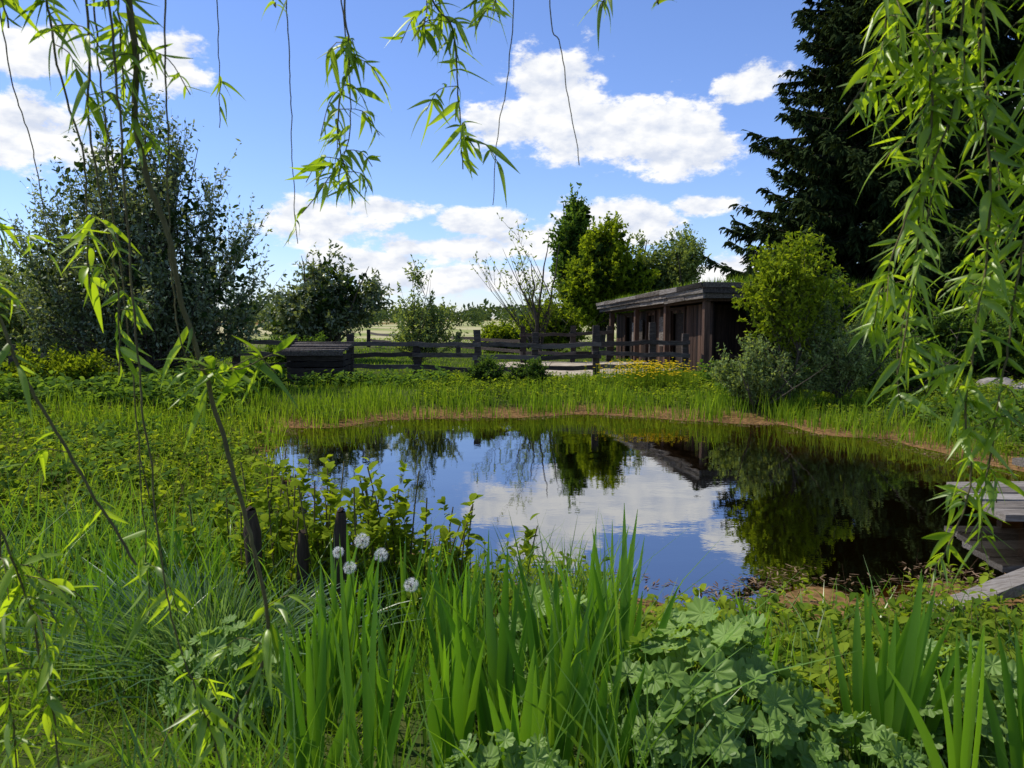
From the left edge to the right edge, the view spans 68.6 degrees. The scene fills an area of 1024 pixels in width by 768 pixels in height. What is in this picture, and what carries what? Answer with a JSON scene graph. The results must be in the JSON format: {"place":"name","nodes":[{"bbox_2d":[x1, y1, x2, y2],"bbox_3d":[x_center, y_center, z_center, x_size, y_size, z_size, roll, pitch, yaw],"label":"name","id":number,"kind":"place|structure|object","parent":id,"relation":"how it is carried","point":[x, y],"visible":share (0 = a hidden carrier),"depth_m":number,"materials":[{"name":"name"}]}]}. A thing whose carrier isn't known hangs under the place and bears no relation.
{"place":"outdoors","nodes":[
{"label":"outdoors","id":0,"kind":"place"},
{"bbox_2d":[0,319,1023,767],"bbox_3d":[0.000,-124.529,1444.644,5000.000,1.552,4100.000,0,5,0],"label":"ground","id":1,"kind":"structure","parent":0,"point":[388,329],"depth_m":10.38,"materials":[{"name":"green plant"}]},
{"bbox_2d":[0,241,46,357],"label":"elder shrub","id":2,"kind":"object","parent":1,"relation":"on","point":[2,251],"visible":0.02,"depth_m":21.68,"materials":[{"name":"green plant"}]},
{"bbox_2d":[0,344,85,365],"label":"wooden fence","id":3,"kind":"object","parent":1,"relation":"on","point":[10,358],"visible":0.06,"depth_m":17.11,"materials":[{"name":"brown wood"}]},
{"bbox_2d":[0,230,92,362],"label":"elder shrub","id":4,"kind":"object","parent":1,"relation":"on","point":[15,324],"visible":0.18,"depth_m":18.94,"materials":[{"name":"green plant"}]},
{"bbox_2d":[0,342,122,388],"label":"bramble shrub","id":5,"kind":"object","parent":1,"relation":"on","point":[90,366],"visible":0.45,"depth_m":14.92,"materials":[{"name":"green plant"}]},
{"bbox_2d":[0,62,287,373],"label":"silver willow tree","id":6,"kind":"object","parent":1,"relation":"on","point":[152,284],"visible":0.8,"depth_m":16.36,"materials":[{"name":"green plant"}]},
{"bbox_2d":[80,498,285,653],"bbox_3d":[-1.801,1.032,4.193,1.001,0.798,1.028,-2,5,-21],"label":"grass tuft","id":7,"kind":"object","parent":1,"relation":"on","point":[114,553],"visible":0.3,"depth_m":4.02,"materials":[{"name":"green plant"}]},
{"bbox_2d":[156,614,303,731],"bbox_3d":[-1.113,1.187,3.015,0.636,0.512,0.466,0,5,0],"label":"ladys mantle plant","id":8,"kind":"object","parent":1,"relation":"on","point":[216,642],"visible":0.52,"depth_m":2.90,"materials":[{"name":"green plant"}]},
{"bbox_2d":[0,546,491,717],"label":"blue grass tuft","id":9,"kind":"object","parent":1,"relation":"on","point":[202,623],"visible":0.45,"depth_m":3.46,"materials":[{"name":"plant"}]},
{"bbox_2d":[243,506,263,626],"bbox_3d":[-1.317,1.042,3.854,0.107,0.844,0.088,0,5,0],"label":"wooden post","id":10,"kind":"object","parent":1,"relation":"on","point":[252,516],"visible":0.34,"depth_m":3.81,"materials":[{"name":"brown wood"}]},
{"bbox_2d":[251,331,327,368],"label":"bramble shrub","id":11,"kind":"object","parent":1,"relation":"on","point":[277,359],"visible":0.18,"depth_m":22.03,"materials":[{"name":"green plant"}]},
{"bbox_2d":[297,528,308,623],"bbox_3d":[-1.091,1.111,3.911,0.078,0.732,0.065,0,5,0],"label":"wooden post","id":12,"kind":"object","parent":1,"relation":"on","point":[302,550],"visible":0.44,"depth_m":3.87,"materials":[{"name":"brown wood"}]},
{"bbox_2d":[283,342,356,384],"bbox_3d":[-4.922,-0.543,19.375,1.613,1.061,1.437,0,5,0],"label":"compost box","id":13,"kind":"object","parent":1,"relation":"on","point":[327,357],"visible":0.7,"depth_m":18.78,"materials":[{"name":"brown wood"}]},
{"bbox_2d":[256,239,396,341],"bbox_3d":[-6.909,-3.044,27.938,4.771,4.753,3.661,-3,6,-32],"label":"hazel tree","id":14,"kind":"object","parent":1,"relation":"on","point":[331,312],"visible":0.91,"depth_m":27.40,"materials":[{"name":"green plant"}]},
{"bbox_2d":[133,448,538,637],"bbox_3d":[-0.962,0.923,4.287,2.255,1.109,0.951,0,5,0],"label":"goat willow sapling","id":15,"kind":"object","parent":1,"relation":"on","point":[287,522],"visible":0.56,"depth_m":4.14,"materials":[{"name":"green plant"}]},
{"bbox_2d":[333,507,347,609],"bbox_3d":[-0.884,1.054,3.856,0.093,0.852,0.074,0,5,0],"label":"wooden post","id":16,"kind":"object","parent":1,"relation":"on","point":[340,526],"visible":0.4,"depth_m":3.81,"materials":[{"name":"brown wood"}]},
{"bbox_2d":[332,547,353,697],"bbox_3d":[-0.540,0.937,2.413,0.058,0.852,0.041,0,5,0],"label":"dandelion clock","id":17,"kind":"object","parent":1,"relation":"on","point":[337,551],"visible":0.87,"depth_m":2.40,"materials":[{"name":"green plant"}]},
{"bbox_2d":[280,529,412,745],"bbox_3d":[-0.706,1.009,3.046,0.455,0.772,0.768,-2,5,-19],"label":"iris plant","id":18,"kind":"object","parent":1,"relation":"on","point":[319,621],"visible":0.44,"depth_m":2.96,"materials":[{"name":"green plant"}]},
{"bbox_2d":[343,561,361,668],"bbox_3d":[-0.501,0.959,2.393,0.060,0.810,0.044,0,5,0],"label":"dandelion clock","id":19,"kind":"object","parent":1,"relation":"on","point":[350,568],"visible":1,"depth_m":2.37,"materials":[{"name":"green plant"}]},
{"bbox_2d":[354,533,377,749],"bbox_3d":[-0.463,0.913,2.389,0.064,0.899,0.052,0,5,0],"label":"dandelion clock","id":20,"kind":"object","parent":1,"relation":"on","point":[362,540],"visible":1,"depth_m":2.37,"materials":[{"name":"green plant"}]},
{"bbox_2d":[374,548,396,767],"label":"dandelion clock","id":21,"kind":"object","parent":1,"relation":"on","point":[380,553],"visible":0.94,"depth_m":2.37,"materials":[{"name":"green plant"}]},
{"bbox_2d":[205,287,585,335],"bbox_3d":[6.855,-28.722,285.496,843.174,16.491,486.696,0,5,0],"label":"distant trees","id":22,"kind":"object","parent":1,"relation":"on","point":[477,315],"visible":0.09,"depth_m":151.07,"materials":[{"name":"green plant"}]},
{"bbox_2d":[403,578,425,767],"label":"dandelion clock","id":23,"kind":"object","parent":1,"relation":"on","point":[411,586],"visible":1,"depth_m":2.28,"materials":[{"name":"green plant"}]},
{"bbox_2d":[386,255,468,361],"bbox_3d":[-2.443,-1.950,21.723,2.399,3.548,1.710,0,5,0],"label":"sapling tree","id":24,"kind":"object","parent":1,"relation":"on","point":[429,331],"visible":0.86,"depth_m":21.68,"materials":[{"name":"green plant"}]},
{"bbox_2d":[366,329,526,352],"bbox_3d":[-3.931,-1.838,34.193,0.576,1.337,17.801,-3,6,-29],"label":"wooden fence","id":25,"kind":"object","parent":1,"relation":"on","point":[458,348],"visible":0.44,"depth_m":29.13,"materials":[{"name":"brown wood"}]},
{"bbox_2d":[385,534,522,659],"bbox_3d":[-0.224,1.056,3.753,0.795,0.695,0.372,1,5,14],"label":"iris plant","id":26,"kind":"object","parent":1,"relation":"on","point":[424,593],"visible":0.35,"depth_m":3.71,"materials":[{"name":"green plant"}]},
{"bbox_2d":[230,322,689,374],"bbox_3d":[-1.380,-0.831,20.883,13.059,1.751,1.395,0,5,-3],"label":"wooden fence","id":27,"kind":"object","parent":1,"relation":"on","point":[417,355],"visible":0.6,"depth_m":20.61,"materials":[{"name":"brown wood"}]},
{"bbox_2d":[274,503,678,767],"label":"iris plant","id":28,"kind":"object","parent":1,"relation":"on","point":[470,694],"visible":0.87,"depth_m":2.47,"materials":[{"name":"green plant"}]},
{"bbox_2d":[466,354,507,385],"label":"boxwood bush","id":29,"kind":"object","parent":1,"relation":"on","point":[487,366],"visible":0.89,"depth_m":17.33,"materials":[{"name":"green plant"}]},
{"bbox_2d":[470,319,528,352],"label":"currant bush","id":30,"kind":"object","parent":1,"relation":"on","point":[505,330],"visible":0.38,"depth_m":35.46,"materials":[{"name":"green plant"}]},
{"bbox_2d":[444,728,572,767],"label":"ladys mantle plant","id":31,"kind":"object","parent":1,"relation":"on","point":[513,752],"visible":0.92,"depth_m":2.21,"materials":[{"name":"green plant"}]},
{"bbox_2d":[0,384,1018,623],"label":"dead plant litter","id":32,"kind":"object","parent":1,"relation":"on","point":[755,581],"visible":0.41,"depth_m":7.26,"materials":[{"name":"brown plant"}]},
{"bbox_2d":[0,0,1023,767],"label":"weeping willow tree","id":33,"kind":"object","parent":1,"relation":"on","point":[996,292],"visible":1,"depth_m":1.49,"materials":[{"name":"green plant"}]},
{"bbox_2d":[0,461,1023,767],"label":"tall foreground grass","id":34,"kind":"structure","parent":1,"relation":"on","point":[206,561],"depth_m":3.16,"materials":[{"name":"green plant"}]},
{"bbox_2d":[0,369,1023,605],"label":"marsh plants","id":35,"kind":"object","parent":1,"relation":"on","point":[121,445],"visible":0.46,"depth_m":8.47,"materials":[{"name":"green plant"}]},
{"bbox_2d":[0,337,1023,562],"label":"meadow grass","id":36,"kind":"structure","parent":1,"relation":"on","point":[292,386],"depth_m":15.92,"materials":[{"name":"green plant"}]},
{"bbox_2d":[0,359,1023,444],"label":"dock plants","id":37,"kind":"object","parent":1,"relation":"on","point":[106,383],"visible":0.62,"depth_m":13.66,"materials":[{"name":"green plant"}]},
{"bbox_2d":[0,367,1023,523],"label":"reed bed","id":38,"kind":"object","parent":1,"relation":"on","point":[539,406],"visible":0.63,"depth_m":13.55,"materials":[{"name":"green plant"}]},
{"bbox_2d":[469,213,570,355],"bbox_3d":[0.357,-3.507,27.880,3.791,5.701,2.352,0,5,0],"label":"cherry tree","id":39,"kind":"object","parent":1,"relation":"on","point":[530,303],"visible":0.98,"depth_m":27.79,"materials":[{"name":"green plant"}]},
{"bbox_2d":[500,356,552,384],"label":"boxwood bush","id":40,"kind":"object","parent":1,"relation":"on","point":[530,368],"visible":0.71,"depth_m":17.41,"materials":[{"name":"green plant"}]},
{"bbox_2d":[477,583,616,714],"bbox_3d":[0.146,1.131,3.154,0.718,0.616,0.611,0,5,0],"label":"ladys mantle plant","id":41,"kind":"object","parent":1,"relation":"on","point":[539,595],"visible":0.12,"depth_m":3.04,"materials":[{"name":"green plant"}]},
{"bbox_2d":[516,297,602,352],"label":"currant bush","id":42,"kind":"object","parent":1,"relation":"on","point":[563,321],"visible":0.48,"depth_m":32.48,"materials":[{"name":"green plant"}]},
{"bbox_2d":[520,326,612,362],"bbox_3d":[2.017,-1.326,27.191,3.842,1.565,0.352,-2,6,-25],"label":"wooden fence","id":43,"kind":"object","parent":1,"relation":"on","point":[572,334],"visible":0.62,"depth_m":27.07,"materials":[{"name":"brown wood"}]},
{"bbox_2d":[542,182,594,311],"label":"poplar tree","id":44,"kind":"object","parent":1,"relation":"on","point":[575,221],"visible":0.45,"depth_m":44.81,"materials":[{"name":"green plant"}]},
{"bbox_2d":[537,522,644,684],"bbox_3d":[0.320,0.944,2.976,0.460,0.854,0.461,0,5,0],"label":"iris plant","id":45,"kind":"object","parent":1,"relation":"on","point":[594,559],"visible":0.16,"depth_m":2.92,"materials":[{"name":"green plant"}]},
{"bbox_2d":[552,210,659,348],"bbox_3d":[4.965,-5.383,39.973,5.781,7.376,4.307,-2,5,-18],"label":"maple tree","id":46,"kind":"object","parent":1,"relation":"on","point":[604,268],"visible":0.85,"depth_m":38.93,"materials":[{"name":"green plant"}]},
{"bbox_2d":[215,533,1023,743],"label":"bogbean plants","id":47,"kind":"object","parent":1,"relation":"on","point":[831,688],"visible":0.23,"depth_m":3.98,"materials":[{"name":"green plant"}]},
{"bbox_2d":[585,357,705,393],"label":"buttercup flowers","id":48,"kind":"object","parent":1,"relation":"on","point":[661,373],"visible":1,"depth_m":17.04,"materials":[{"name":"yellow plant"}]},
{"bbox_2d":[625,229,671,311],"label":"alder tree","id":49,"kind":"object","parent":1,"relation":"on","point":[648,260],"visible":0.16,"depth_m":40.90,"materials":[{"name":"green plant"}]},
{"bbox_2d":[644,222,711,313],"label":"birch tree","id":50,"kind":"object","parent":1,"relation":"on","point":[680,264],"visible":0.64,"depth_m":41.00,"materials":[{"name":"green plant"}]},
{"bbox_2d":[606,596,836,767],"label":"ladys mantle plant","id":51,"kind":"object","parent":1,"relation":"on","point":[792,701],"visible":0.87,"depth_m":2.47,"materials":[{"name":"green plant"}]},
{"bbox_2d":[596,273,883,371],"bbox_3d":[7.433,-2.087,26.339,6.348,3.178,9.578,-1,5,-11],"label":"wooden hut","id":52,"kind":"object","parent":1,"relation":"on","point":[704,319],"visible":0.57,"depth_m":23.21,"materials":[{"name":"brown wood"}]},
{"bbox_2d":[624,307,686,363],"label":"doors and shutters","id":53,"kind":"structure","parent":52,"relation":"in","point":[680,318],"depth_m":25.38,"materials":[{"name":"brown wood"}]},
{"bbox_2d":[716,592,779,710],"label":"iris plant","id":54,"kind":"object","parent":1,"relation":"on","point":[775,655],"visible":0.2,"depth_m":3.08,"materials":[{"name":"green plant"}]},
{"bbox_2d":[702,330,826,411],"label":"pale willow shrub","id":55,"kind":"object","parent":1,"relation":"on","point":[764,375],"visible":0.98,"depth_m":14.36,"materials":[{"name":"green plant"}]},
{"bbox_2d":[731,222,864,410],"bbox_3d":[5.491,-1.243,14.428,2.506,3.853,1.813,2,5,17],"label":"rowan tree","id":56,"kind":"object","parent":1,"relation":"on","point":[782,292],"visible":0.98,"depth_m":14.26,"materials":[{"name":"green plant"}]},
{"bbox_2d":[794,270,884,364],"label":"lilac shrub","id":57,"kind":"object","parent":1,"relation":"on","point":[847,313],"visible":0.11,"depth_m":20.94,"materials":[{"name":"green plant"}]},
{"bbox_2d":[771,299,932,402],"bbox_3d":[6.531,-0.547,14.509,3.006,2.155,1.627,0,5,0],"label":"pale willow shrub","id":58,"kind":"object","parent":1,"relation":"on","point":[837,373],"visible":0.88,"depth_m":14.34,"materials":[{"name":"green plant"}]},
{"bbox_2d":[696,0,1023,379],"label":"spruce tree","id":59,"kind":"object","parent":1,"relation":"on","point":[839,163],"visible":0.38,"depth_m":23.09,"materials":[{"name":"green plant"}]},
{"bbox_2d":[794,711,931,767],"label":"ladys mantle plant","id":60,"kind":"object","parent":1,"relation":"on","point":[831,731],"visible":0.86,"depth_m":2.42,"materials":[{"name":"green plant"}]},
{"bbox_2d":[830,569,984,767],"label":"iris plant","id":61,"kind":"object","parent":1,"relation":"on","point":[894,693],"visible":0.84,"depth_m":2.53,"materials":[{"name":"green plant"}]},
{"bbox_2d":[841,323,989,396],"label":"dogwood shrub","id":62,"kind":"object","parent":1,"relation":"on","point":[917,383],"visible":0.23,"depth_m":15.38,"materials":[{"name":"green plant"}]},
{"bbox_2d":[827,295,1015,372],"bbox_3d":[10.264,-1.064,18.877,4.102,2.377,3.681,0,5,0],"label":"hedge shrub","id":63,"kind":"object","parent":1,"relation":"on","point":[944,328],"visible":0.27,"depth_m":18.04,"materials":[{"name":"green plant"}]},
{"bbox_2d":[844,0,1023,370],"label":"spruce tree","id":64,"kind":"object","parent":1,"relation":"on","point":[1013,43],"visible":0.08,"depth_m":24.28,"materials":[{"name":"green plant"}]},
{"bbox_2d":[870,630,1017,767],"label":"ladys mantle plant","id":65,"kind":"object","parent":1,"relation":"on","point":[993,673],"visible":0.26,"depth_m":2.66,"materials":[{"name":"green plant"}]},
{"bbox_2d":[927,567,1023,619],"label":"driftwood plank","id":66,"kind":"object","parent":1,"relation":"on","point":[1001,585],"visible":0.46,"depth_m":4.78,"materials":[{"name":"grey wood"}]},
{"bbox_2d":[946,481,1023,521],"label":"wooden jetty","id":67,"kind":"object","parent":1,"relation":"on","point":[1010,508],"visible":0.48,"depth_m":6.80,"materials":[{"name":"grey wood"}]},
{"bbox_2d":[973,628,1023,767],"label":"iris plant","id":68,"kind":"object","parent":1,"relation":"on","point":[1016,734],"visible":0.96,"depth_m":2.36,"materials":[{"name":"green plant"}]},
{"bbox_2d":[976,377,1023,392],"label":"rock pile","id":69,"kind":"object","parent":1,"relation":"on","point":[1006,381],"visible":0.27,"depth_m":16.72,"materials":[{"name":"stone"}]},
{"bbox_2d":[983,296,1023,379],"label":"hedge shrub","id":70,"kind":"object","parent":1,"relation":"on","point":[1016,356],"visible":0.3,"depth_m":18.78,"materials":[{"name":"green plant"}]},
{"bbox_2d":[1012,457,1023,466],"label":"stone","id":71,"kind":"object","parent":1,"relation":"on","point":[1017,461],"visible":1,"depth_m":8.90,"materials":[{"name":"stone"}]},
{"bbox_2d":[0,0,1023,318],"label":"sky","id":72,"kind":"structure","parent":0,"point":[663,105],"materials":[{"name":"blue"}]},
{"bbox_2d":[498,361,678,377],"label":"sandy path","id":73,"kind":"structure","parent":0,"point":[563,372],"depth_m":24.61,"materials":[{"name":"beige sand"}]},
{"bbox_2d":[256,414,1023,611],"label":"pond water","id":74,"kind":"structure","parent":0,"point":[751,500],"depth_m":8.18,"materials":[{"name":"blue liquid"}]}
]}

